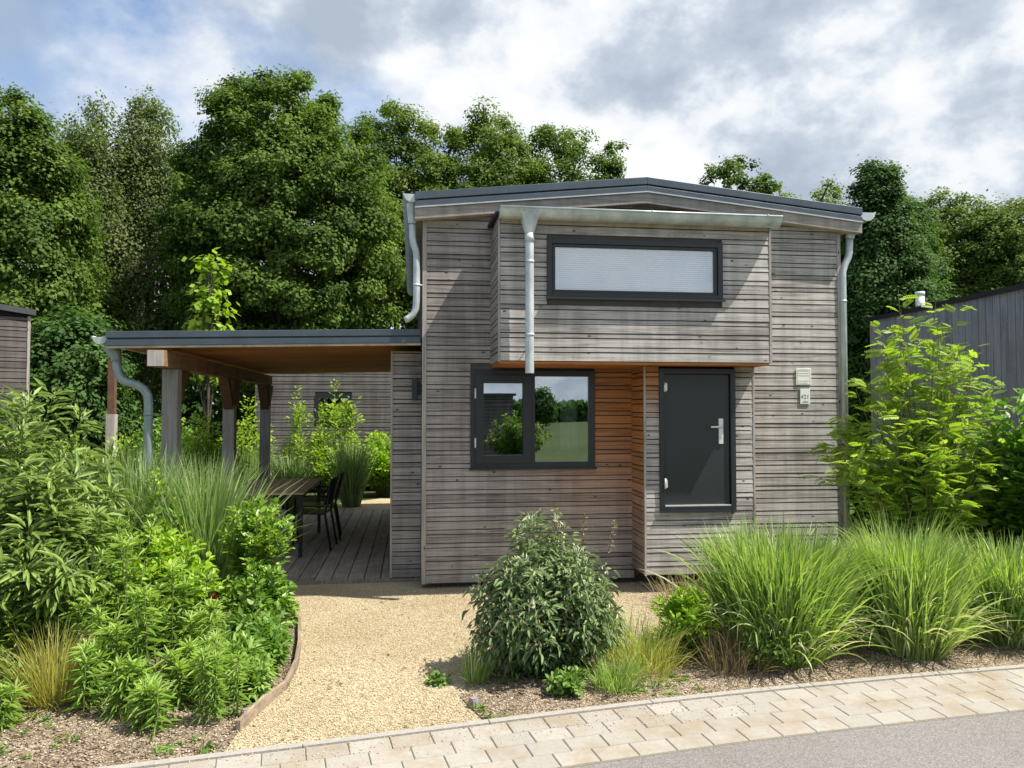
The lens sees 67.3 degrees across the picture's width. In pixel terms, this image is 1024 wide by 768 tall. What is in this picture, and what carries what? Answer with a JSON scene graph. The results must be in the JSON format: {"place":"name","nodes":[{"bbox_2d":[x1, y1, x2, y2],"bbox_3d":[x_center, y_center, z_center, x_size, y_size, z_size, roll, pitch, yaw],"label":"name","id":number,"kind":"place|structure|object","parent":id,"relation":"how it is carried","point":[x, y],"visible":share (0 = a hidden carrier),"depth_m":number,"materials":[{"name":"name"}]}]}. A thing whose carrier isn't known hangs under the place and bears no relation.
{"place":"outdoors","nodes":[
{"label":"outdoors","id":0,"kind":"place"},
{"bbox_2d":[0,600,297,767],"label":"soil bed","id":1,"kind":"object","parent":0,"point":[56,756],"visible":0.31,"depth_m":4.13,"materials":[{"name":"brown soil"}]},
{"bbox_2d":[0,644,31,701],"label":"ground cover plant","id":2,"kind":"object","parent":1,"relation":"on","point":[6,666],"visible":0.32,"depth_m":4.61,"materials":[{"name":"green plant"}]},
{"bbox_2d":[0,677,32,733],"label":"lance leaved plant","id":3,"kind":"object","parent":1,"relation":"on","point":[7,708],"visible":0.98,"depth_m":4.25,"materials":[{"name":"green plant"}]},
{"bbox_2d":[0,593,37,685],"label":"lance leaved plant","id":4,"kind":"object","parent":1,"relation":"on","point":[8,643],"visible":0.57,"depth_m":4.78,"materials":[{"name":"green plant"}]},
{"bbox_2d":[0,615,122,723],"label":"straw grass","id":5,"kind":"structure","parent":1,"relation":"on","point":[42,679],"depth_m":4.53,"materials":[{"name":"green plant"}]},
{"bbox_2d":[0,455,127,668],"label":"buddleia bush","id":6,"kind":"object","parent":1,"relation":"on","point":[37,571],"visible":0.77,"depth_m":4.93,"materials":[{"name":"green plant"}]},
{"bbox_2d":[0,377,136,577],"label":"buddleia bush","id":7,"kind":"object","parent":1,"relation":"on","point":[26,432],"visible":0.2,"depth_m":5.62,"materials":[{"name":"green plant"}]},
{"bbox_2d":[59,635,113,713],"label":"lance leaved plant","id":8,"kind":"object","parent":1,"relation":"on","point":[85,676],"visible":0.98,"depth_m":4.49,"materials":[{"name":"green plant"}]},
{"bbox_2d":[55,573,117,677],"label":"lance leaved plant","id":9,"kind":"object","parent":1,"relation":"on","point":[90,601],"visible":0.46,"depth_m":4.86,"materials":[{"name":"green plant"}]},
{"bbox_2d":[36,432,183,489],"bbox_3d":[-5.357,1.343,9.915,2.288,1.501,1.758,0,-2,-7],"label":"viburnum shrub","id":10,"kind":"object","parent":1,"relation":"on","point":[126,447],"visible":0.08,"depth_m":9.91,"materials":[{"name":"green plant"}]},
{"bbox_2d":[105,359,117,467],"bbox_3d":[-6.879,0.888,13.206,0.140,2.620,0.150,0,-2,-7],"label":"wooden post","id":11,"kind":"object","parent":1,"relation":"on","point":[111,422],"visible":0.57,"depth_m":13.17,"materials":[{"name":"brown paint"}]},
{"bbox_2d":[93,516,137,652],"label":"lance leaved plant","id":12,"kind":"object","parent":1,"relation":"on","point":[120,522],"visible":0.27,"depth_m":5.41,"materials":[{"name":"green plant"}]},
{"bbox_2d":[84,604,157,703],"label":"lance leaved plant","id":13,"kind":"object","parent":1,"relation":"on","point":[113,627],"visible":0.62,"depth_m":4.66,"materials":[{"name":"green plant"}]},
{"bbox_2d":[85,519,162,660],"bbox_3d":[-2.548,1.423,5.186,0.411,1.020,0.498,0,-2,10],"label":"lance leaved plant","id":14,"kind":"object","parent":1,"relation":"on","point":[125,542],"visible":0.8,"depth_m":5.12,"materials":[{"name":"green plant"}]},
{"bbox_2d":[97,652,157,723],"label":"lance leaved plant","id":15,"kind":"object","parent":1,"relation":"on","point":[127,677],"visible":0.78,"depth_m":4.37,"materials":[{"name":"green plant"}]},
{"bbox_2d":[119,582,172,692],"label":"lance leaved plant","id":16,"kind":"object","parent":1,"relation":"on","point":[145,592],"visible":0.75,"depth_m":4.71,"materials":[{"name":"green plant"}]},
{"bbox_2d":[120,672,179,742],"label":"lance leaved plant","id":17,"kind":"object","parent":1,"relation":"on","point":[150,700],"visible":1,"depth_m":4.19,"materials":[{"name":"green plant"}]},
{"bbox_2d":[122,467,185,583],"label":"weigela shrub","id":18,"kind":"object","parent":1,"relation":"on","point":[157,509],"visible":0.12,"depth_m":6.04,"materials":[{"name":"green plant"}]},
{"bbox_2d":[94,518,227,652],"bbox_3d":[-2.567,1.469,5.631,0.955,0.962,0.914,0,-2,-7],"label":"weigela shrub","id":19,"kind":"object","parent":1,"relation":"on","point":[172,547],"visible":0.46,"depth_m":5.54,"materials":[{"name":"green plant"}]},
{"bbox_2d":[146,556,222,671],"bbox_3d":[-2.213,1.550,5.137,0.528,0.807,0.402,0,-2,-7],"label":"lance leaved plant","id":20,"kind":"object","parent":1,"relation":"on","point":[185,582],"visible":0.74,"depth_m":5.13,"materials":[{"name":"green plant"}]},
{"bbox_2d":[153,637,219,712],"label":"lance leaved plant","id":21,"kind":"object","parent":1,"relation":"on","point":[182,665],"visible":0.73,"depth_m":4.54,"materials":[{"name":"green plant"}]},
{"bbox_2d":[174,596,230,680],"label":"lance leaved plant","id":22,"kind":"object","parent":1,"relation":"on","point":[211,604],"visible":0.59,"depth_m":5.02,"materials":[{"name":"green plant"}]},
{"bbox_2d":[175,628,233,706],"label":"lance leaved plant","id":23,"kind":"object","parent":1,"relation":"on","point":[187,645],"visible":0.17,"depth_m":4.68,"materials":[{"name":"green plant"}]},
{"bbox_2d":[188,630,252,726],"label":"lance leaved plant","id":24,"kind":"object","parent":1,"relation":"on","point":[212,665],"visible":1,"depth_m":4.31,"materials":[{"name":"green plant"}]},
{"bbox_2d":[191,628,275,686],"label":"ground cover plant","id":25,"kind":"object","parent":1,"relation":"on","point":[245,643],"visible":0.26,"depth_m":4.90,"materials":[{"name":"green plant"}]},
{"bbox_2d":[216,646,281,700],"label":"plant","id":26,"kind":"object","parent":1,"relation":"on","point":[259,676],"visible":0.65,"depth_m":4.67,"materials":[{"name":"green plant"}]},
{"bbox_2d":[211,591,292,638],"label":"ground cover plant","id":27,"kind":"object","parent":1,"relation":"on","point":[241,621],"visible":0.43,"depth_m":5.40,"materials":[{"name":"green plant"}]},
{"bbox_2d":[216,493,295,591],"bbox_3d":[-1.988,1.411,5.981,0.614,1.098,0.575,0,-2,-7],"label":"weigela shrub","id":28,"kind":"object","parent":1,"relation":"on","point":[256,546],"visible":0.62,"depth_m":5.94,"materials":[{"name":"green plant"}]},
{"bbox_2d":[216,557,299,630],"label":"ground cover plant","id":29,"kind":"object","parent":1,"relation":"on","point":[278,589],"visible":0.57,"depth_m":5.66,"materials":[{"name":"green plant"}]},
{"bbox_2d":[233,611,294,667],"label":"ground cover plant","id":30,"kind":"object","parent":1,"relation":"on","point":[275,638],"visible":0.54,"depth_m":5.10,"materials":[{"name":"green plant"}]},
{"bbox_2d":[236,612,300,731],"bbox_3d":[-1.642,1.906,5.447,0.271,0.070,2.500,0,-2,-12],"label":"edging board","id":31,"kind":"object","parent":1,"relation":"on","point":[253,711],"visible":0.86,"depth_m":4.63,"materials":[{"name":"brown wood"}]},
{"bbox_2d":[0,644,725,762],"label":"weeds","id":32,"kind":"object","parent":1,"relation":"on","point":[208,745],"visible":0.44,"depth_m":4.37,"materials":[{"name":"green plant"}]},
{"bbox_2d":[80,441,243,620],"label":"ornamental grass","id":33,"kind":"object","parent":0,"point":[128,479],"depth_m":6.34,"materials":[{"name":"green plant"}]},
{"bbox_2d":[82,447,324,619],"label":"ornamental grass","id":34,"kind":"object","parent":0,"point":[205,522],"depth_m":6.17,"materials":[{"name":"green plant"}]},
{"bbox_2d":[236,441,286,506],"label":"ornamental grass","id":35,"kind":"object","parent":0,"point":[248,459],"depth_m":13.83,"materials":[{"name":"green plant"}]},
{"bbox_2d":[253,453,325,509],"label":"ornamental grass","id":36,"kind":"object","parent":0,"point":[297,472],"depth_m":13.50,"materials":[{"name":"green plant"}]},
{"bbox_2d":[272,498,389,509],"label":"path","id":37,"kind":"structure","parent":0,"point":[381,503],"depth_m":14.01,"materials":[{"name":"beige gravel"}]},
{"bbox_2d":[315,438,380,506],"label":"ornamental grass","id":38,"kind":"object","parent":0,"point":[356,480],"depth_m":13.75,"materials":[{"name":"green plant"}]},
{"bbox_2d":[181,577,755,767],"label":"path","id":39,"kind":"structure","parent":0,"point":[361,586],"depth_m":5.39,"materials":[{"name":"beige gravel"}]},
{"bbox_2d":[423,669,453,687],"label":"ground cover plant","id":40,"kind":"object","parent":39,"relation":"on","point":[436,679],"visible":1,"depth_m":4.92,"materials":[{"name":"green plant"}]},
{"bbox_2d":[123,412,869,750],"bbox_3d":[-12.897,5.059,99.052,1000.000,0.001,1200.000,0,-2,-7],"label":"ground","id":41,"kind":"structure","parent":0,"point":[369,494],"depth_m":15.67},
{"bbox_2d":[0,304,35,448],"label":"cabin","id":42,"kind":"object","parent":41,"relation":"on","point":[15,325],"visible":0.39,"depth_m":11.54,"materials":[{"name":"grey wood"}]},
{"bbox_2d":[0,82,120,334],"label":"maple tree","id":43,"kind":"object","parent":41,"relation":"on","point":[42,211],"visible":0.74,"depth_m":19.04,"materials":[{"name":"green plant"}]},
{"bbox_2d":[29,296,143,470],"bbox_3d":[-9.145,0.235,15.948,2.776,4.145,2.822,0,-2,-7],"label":"hawthorn tree","id":44,"kind":"object","parent":41,"relation":"on","point":[67,352],"visible":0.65,"depth_m":15.35,"materials":[{"name":"green plant"}]},
{"bbox_2d":[33,86,155,401],"bbox_3d":[-13.969,-3.708,25.565,3.882,12.654,3.808,0,-2,-7],"label":"birch tree","id":45,"kind":"object","parent":41,"relation":"on","point":[86,142],"visible":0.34,"depth_m":25.06,"materials":[{"name":"green plant"}]},
{"bbox_2d":[96,81,196,460],"bbox_3d":[-12.586,-3.932,26.807,4.327,13.186,4.276,0,-2,-7],"label":"birch tree","id":46,"kind":"object","parent":41,"relation":"on","point":[150,179],"visible":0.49,"depth_m":25.94,"materials":[{"name":"green plant"}]},
{"bbox_2d":[117,410,209,472],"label":"garden shrub","id":47,"kind":"object","parent":41,"relation":"on","point":[157,438],"visible":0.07,"depth_m":13.59,"materials":[{"name":"green plant"}]},
{"bbox_2d":[157,410,250,501],"bbox_3d":[-4.823,1.279,11.926,1.414,1.759,1.442,0,-2,-7],"label":"garden shrub","id":48,"kind":"object","parent":41,"relation":"on","point":[208,449],"visible":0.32,"depth_m":11.85,"materials":[{"name":"green plant"}]},
{"bbox_2d":[181,247,241,465],"bbox_3d":[-5.814,-0.207,14.874,1.151,4.926,1.106,0,-2,-7],"label":"maple sapling","id":49,"kind":"object","parent":41,"relation":"on","point":[211,308],"visible":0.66,"depth_m":14.82,"materials":[{"name":"green plant"}]},
{"bbox_2d":[214,395,277,464],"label":"garden shrub","id":50,"kind":"object","parent":41,"relation":"on","point":[241,432],"visible":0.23,"depth_m":14.40,"materials":[{"name":"green plant"}]},
{"bbox_2d":[145,63,405,419],"bbox_3d":[-7.108,-3.769,24.484,8.110,12.704,7.624,0,-2,-7],"label":"maple tree","id":51,"kind":"object","parent":41,"relation":"on","point":[262,183],"visible":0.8,"depth_m":22.40,"materials":[{"name":"green plant"}]},
{"bbox_2d":[277,385,310,469],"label":"garden shrub","id":52,"kind":"object","parent":41,"relation":"on","point":[297,415],"visible":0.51,"depth_m":14.93,"materials":[{"name":"green plant"}]},
{"bbox_2d":[296,429,343,499],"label":"garden shrub","id":53,"kind":"object","parent":41,"relation":"on","point":[320,472],"visible":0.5,"depth_m":14.82,"materials":[{"name":"green plant"}]},
{"bbox_2d":[254,372,390,485],"bbox_3d":[-2.864,0.790,19.291,6.100,3.020,5.170,0,-2,-7],"label":"cabin","id":54,"kind":"object","parent":41,"relation":"on","point":[373,404],"visible":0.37,"depth_m":16.61,"materials":[{"name":"grey wood"}]},
{"bbox_2d":[315,395,351,424],"bbox_3d":[-3.858,0.567,16.627,0.780,0.650,0.070,0,-2,-7],"label":"window","id":55,"kind":"structure","parent":54,"relation":"in","point":[317,397],"depth_m":16.59,"materials":[{"name":"black glass"}]},
{"bbox_2d":[303,379,364,498],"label":"garden shrub","id":56,"kind":"object","parent":41,"relation":"on","point":[343,432],"visible":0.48,"depth_m":15.13,"materials":[{"name":"green plant"}]},
{"bbox_2d":[249,508,420,580],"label":"deck","id":57,"kind":"structure","parent":41,"relation":"on","point":[351,549],"depth_m":9.50,"materials":[{"name":"grey wood"}]},
{"bbox_2d":[91,329,420,514],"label":"porch roof","id":58,"kind":"structure","parent":57,"relation":"on","point":[231,360],"depth_m":7.78,"materials":[{"name":"metal"}]},
{"bbox_2d":[232,478,322,557],"bbox_3d":[-3.016,1.669,9.793,0.958,0.750,1.900,0,-2,-7],"label":"dining table","id":59,"kind":"object","parent":57,"relation":"on","point":[303,490],"visible":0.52,"depth_m":9.43,"materials":[{"name":"brown wood"}]},
{"bbox_2d":[285,475,339,550],"bbox_3d":[-2.466,1.593,9.580,0.627,0.892,0.511,0,-2,-3],"label":"garden chair","id":60,"kind":"object","parent":57,"relation":"on","point":[329,496],"visible":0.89,"depth_m":9.47,"materials":[{"name":"grey metal"}]},
{"bbox_2d":[296,471,345,541],"bbox_3d":[-2.535,1.615,10.266,0.627,0.892,0.511,0,-2,-11],"label":"garden chair","id":61,"kind":"object","parent":57,"relation":"on","point":[337,495],"visible":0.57,"depth_m":10.10,"materials":[{"name":"grey metal"}]},
{"bbox_2d":[390,351,420,577],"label":"wall","id":62,"kind":"structure","parent":57,"relation":"on","point":[405,496],"depth_m":7.90,"materials":[{"name":"grey wood"}]},
{"bbox_2d":[287,577,420,584],"bbox_3d":[-2.277,2.024,7.712,2.730,0.086,0.027,0,-2,-7],"label":"deck edge","id":63,"kind":"object","parent":41,"relation":"on","point":[350,581],"depth_m":7.79,"materials":[{"name":"grey wood"}]},
{"bbox_2d":[356,430,389,495],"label":"garden shrub","id":64,"kind":"object","parent":41,"relation":"on","point":[381,476],"visible":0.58,"depth_m":15.56,"materials":[{"name":"green plant"}]},
{"bbox_2d":[320,95,461,328],"bbox_3d":[-4.594,-4.170,29.820,6.708,13.858,6.598,0,-2,-7],"label":"maple tree","id":65,"kind":"object","parent":41,"relation":"on","point":[404,179],"visible":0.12,"depth_m":28.45,"materials":[{"name":"green plant"}]},
{"bbox_2d":[400,93,548,326],"bbox_3d":[-0.969,-4.353,30.248,7.499,14.254,7.146,0,-2,-7],"label":"maple tree","id":66,"kind":"object","parent":41,"relation":"on","point":[504,148],"visible":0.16,"depth_m":29.27,"materials":[{"name":"green plant"}]},
{"bbox_2d":[120,292,871,450],"bbox_3d":[-2.528,-0.969,35.018,56.307,8.080,4.334,0,-2,-7],"label":"distant wood","id":67,"kind":"object","parent":41,"relation":"on","point":[191,403],"depth_m":32.31,"materials":[{"name":"green plant"}]},
{"bbox_2d":[95,664,1023,767],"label":"kerb","id":68,"kind":"structure","parent":41,"relation":"on","point":[243,752],"depth_m":4.34,"materials":[{"name":"concrete"}]},
{"bbox_2d":[509,121,613,184],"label":"maple tree","id":69,"kind":"object","parent":41,"relation":"on","point":[568,161],"visible":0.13,"depth_m":30.99,"materials":[{"name":"green plant"}]},
{"bbox_2d":[594,139,631,179],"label":"ash tree","id":70,"kind":"object","parent":41,"relation":"on","point":[617,169],"visible":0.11,"depth_m":31.90,"materials":[{"name":"green plant"}]},
{"bbox_2d":[403,177,875,585],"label":"tiny house","id":71,"kind":"structure","parent":41,"relation":"on","point":[630,355],"depth_m":7.61,"materials":[{"name":"wood"}]},
{"bbox_2d":[469,370,596,469],"bbox_3d":[0.206,0.361,7.746,1.288,0.991,0.168,0,-2,-7],"label":"window","id":72,"kind":"structure","parent":71,"relation":"in","point":[568,399],"depth_m":7.68,"materials":[{"name":"black glass"}]},
{"bbox_2d":[546,238,725,301],"bbox_3d":[1.153,-1.056,7.172,1.707,0.564,0.110,0,-2,-7],"label":"window","id":73,"kind":"structure","parent":71,"relation":"in","point":[708,286],"depth_m":7.19,"materials":[{"name":"clear glass"}]},
{"bbox_2d":[664,374,729,504],"bbox_3d":[1.795,0.536,7.462,0.671,1.260,0.117,0,-2,-7],"label":"door","id":74,"kind":"structure","parent":71,"relation":"in","point":[697,462],"depth_m":7.47,"materials":[{"name":"metal"}]},
{"bbox_2d":[796,368,810,384],"bbox_3d":[3.067,-0.076,8.089,0.167,0.175,0.010,0,-2,-7],"label":"information plate","id":75,"kind":"object","parent":71,"relation":"attached to","point":[803,376],"visible":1,"depth_m":8.09,"materials":[{"name":"white plastic"}]},
{"bbox_2d":[698,153,792,197],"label":"ash tree","id":76,"kind":"object","parent":41,"relation":"on","point":[760,182],"visible":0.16,"depth_m":30.33,"materials":[{"name":"green plant"}]},
{"bbox_2d":[789,174,851,327],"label":"maple tree","id":77,"kind":"object","parent":41,"relation":"on","point":[830,189],"visible":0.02,"depth_m":32.82,"materials":[{"name":"green plant"}]},
{"bbox_2d":[838,154,956,442],"bbox_3d":[11.839,-2.394,24.924,4.427,9.985,4.687,0,-2,-7],"label":"hornbeam tree","id":78,"kind":"object","parent":41,"relation":"on","point":[887,264],"visible":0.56,"depth_m":23.95,"materials":[{"name":"green plant"}]},
{"bbox_2d":[898,191,968,299],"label":"hornbeam tree","id":79,"kind":"object","parent":41,"relation":"on","point":[945,269],"visible":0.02,"depth_m":28.44,"materials":[{"name":"green plant"}]},
{"bbox_2d":[866,283,1023,466],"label":"cabin","id":80,"kind":"object","parent":41,"relation":"on","point":[995,319],"visible":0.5,"depth_m":10.02,"materials":[{"name":"grey wood"}]},
{"bbox_2d":[915,183,1015,297],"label":"maple tree","id":81,"kind":"object","parent":41,"relation":"on","point":[944,212],"visible":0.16,"depth_m":30.02,"materials":[{"name":"green plant"}]},
{"bbox_2d":[948,193,1023,295],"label":"birch tree","id":82,"kind":"object","parent":41,"relation":"on","point":[1006,225],"visible":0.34,"depth_m":28.94,"materials":[{"name":"green plant"}]},
{"bbox_2d":[0,0,1023,411],"label":"sky","id":83,"kind":"structure","parent":0,"point":[802,88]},
{"bbox_2d":[149,669,1023,767],"bbox_3d":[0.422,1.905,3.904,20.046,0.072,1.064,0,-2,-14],"label":"pavement","id":84,"kind":"structure","parent":0,"point":[785,713],"depth_m":4.24,"materials":[{"name":"concrete"}]},
{"bbox_2d":[461,592,1023,719],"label":"soil bed","id":85,"kind":"object","parent":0,"point":[478,687],"visible":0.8,"depth_m":5.05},
{"bbox_2d":[450,640,501,685],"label":"meadow grass","id":86,"kind":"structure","parent":85,"relation":"on","point":[475,674],"depth_m":4.93,"materials":[{"name":"green plant"}]},
{"bbox_2d":[253,596,753,745],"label":"fallen leaves","id":87,"kind":"object","parent":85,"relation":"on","point":[340,683],"visible":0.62,"depth_m":4.96,"materials":[{"name":"plant"}]},
{"bbox_2d":[0,615,1023,767],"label":"mulch","id":88,"kind":"object","parent":85,"relation":"on","point":[218,739],"visible":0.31,"depth_m":4.67,"materials":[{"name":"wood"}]},
{"bbox_2d":[462,507,631,681],"bbox_3d":[0.234,1.399,5.165,1.131,1.124,1.003,0,-2,-7],"label":"buddleia bush","id":89,"kind":"object","parent":85,"relation":"on","point":[548,612],"visible":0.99,"depth_m":4.97,"materials":[{"name":"green plant"}]},
{"bbox_2d":[542,665,589,698],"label":"ground cover plant","id":90,"kind":"object","parent":85,"relation":"on","point":[571,682],"visible":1,"depth_m":4.70,"materials":[{"name":"green plant"}]},
{"bbox_2d":[567,650,655,699],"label":"meadow grass","id":91,"kind":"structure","parent":85,"relation":"on","point":[603,677],"depth_m":4.80,"materials":[{"name":"green plant"}]},
{"bbox_2d":[574,602,702,683],"bbox_3d":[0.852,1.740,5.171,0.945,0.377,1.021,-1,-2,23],"label":"meadow grass","id":92,"kind":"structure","parent":85,"relation":"on","point":[651,655],"depth_m":5.06,"materials":[{"name":"plant"}]},
{"bbox_2d":[643,567,712,605],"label":"dry grass","id":93,"kind":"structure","parent":85,"relation":"on","point":[669,592],"depth_m":7.06,"materials":[{"name":"plant"}]},
{"bbox_2d":[644,583,727,657],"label":"weigela shrub","id":94,"kind":"object","parent":85,"relation":"on","point":[677,606],"visible":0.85,"depth_m":5.38,"materials":[{"name":"green plant"}]},
{"bbox_2d":[675,614,790,679],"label":"dry grass","id":95,"kind":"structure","parent":85,"relation":"on","point":[733,662],"depth_m":5.13,"materials":[{"name":"plant"}]},
{"bbox_2d":[733,622,796,673],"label":"ground cover plant","id":96,"kind":"object","parent":85,"relation":"on","point":[776,652],"visible":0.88,"depth_m":5.09,"materials":[{"name":"green plant"}]},
{"bbox_2d":[641,509,908,674],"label":"ornamental grass","id":97,"kind":"object","parent":85,"relation":"on","point":[797,596],"depth_m":5.24,"materials":[{"name":"green plant"}]},
{"bbox_2d":[849,447,916,545],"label":"garden shrub","id":98,"kind":"object","parent":85,"relation":"on","point":[854,509],"visible":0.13,"depth_m":8.55,"materials":[{"name":"green plant"}]},
{"bbox_2d":[802,293,1022,554],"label":"rowan shrub","id":99,"kind":"object","parent":85,"relation":"on","point":[932,464],"visible":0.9,"depth_m":7.15,"materials":[{"name":"green plant"}]},
{"bbox_2d":[821,520,1022,660],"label":"ornamental grass","id":100,"kind":"object","parent":85,"relation":"on","point":[925,596],"depth_m":5.37,"materials":[{"name":"green plant"}]},
{"bbox_2d":[887,454,1019,564],"bbox_3d":[4.473,1.344,7.552,1.647,1.341,1.172,0,-2,-7],"label":"garden shrub","id":101,"kind":"object","parent":85,"relation":"on","point":[986,529],"visible":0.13,"depth_m":7.23,"materials":[{"name":"green plant"}]},
{"bbox_2d":[965,388,1023,552],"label":"garden shrub","id":102,"kind":"object","parent":85,"relation":"on","point":[1012,503],"visible":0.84,"depth_m":6.98,"materials":[{"name":"green plant"}]},
{"bbox_2d":[569,711,1023,767],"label":"road","id":103,"kind":"structure","parent":0,"point":[990,741],"depth_m":3.98,"materials":[{"name":"grey asphalt"}]},
{"bbox_2d":[805,500,1003,574],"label":"ornamental grass","id":104,"kind":"object","parent":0,"point":[886,528],"depth_m":6.74,"materials":[{"name":"green plant"}]},
{"bbox_2d":[930,525,1023,651],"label":"ornamental grass","id":105,"kind":"object","parent":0,"point":[1009,583],"depth_m":5.66,"materials":[{"name":"green plant"}]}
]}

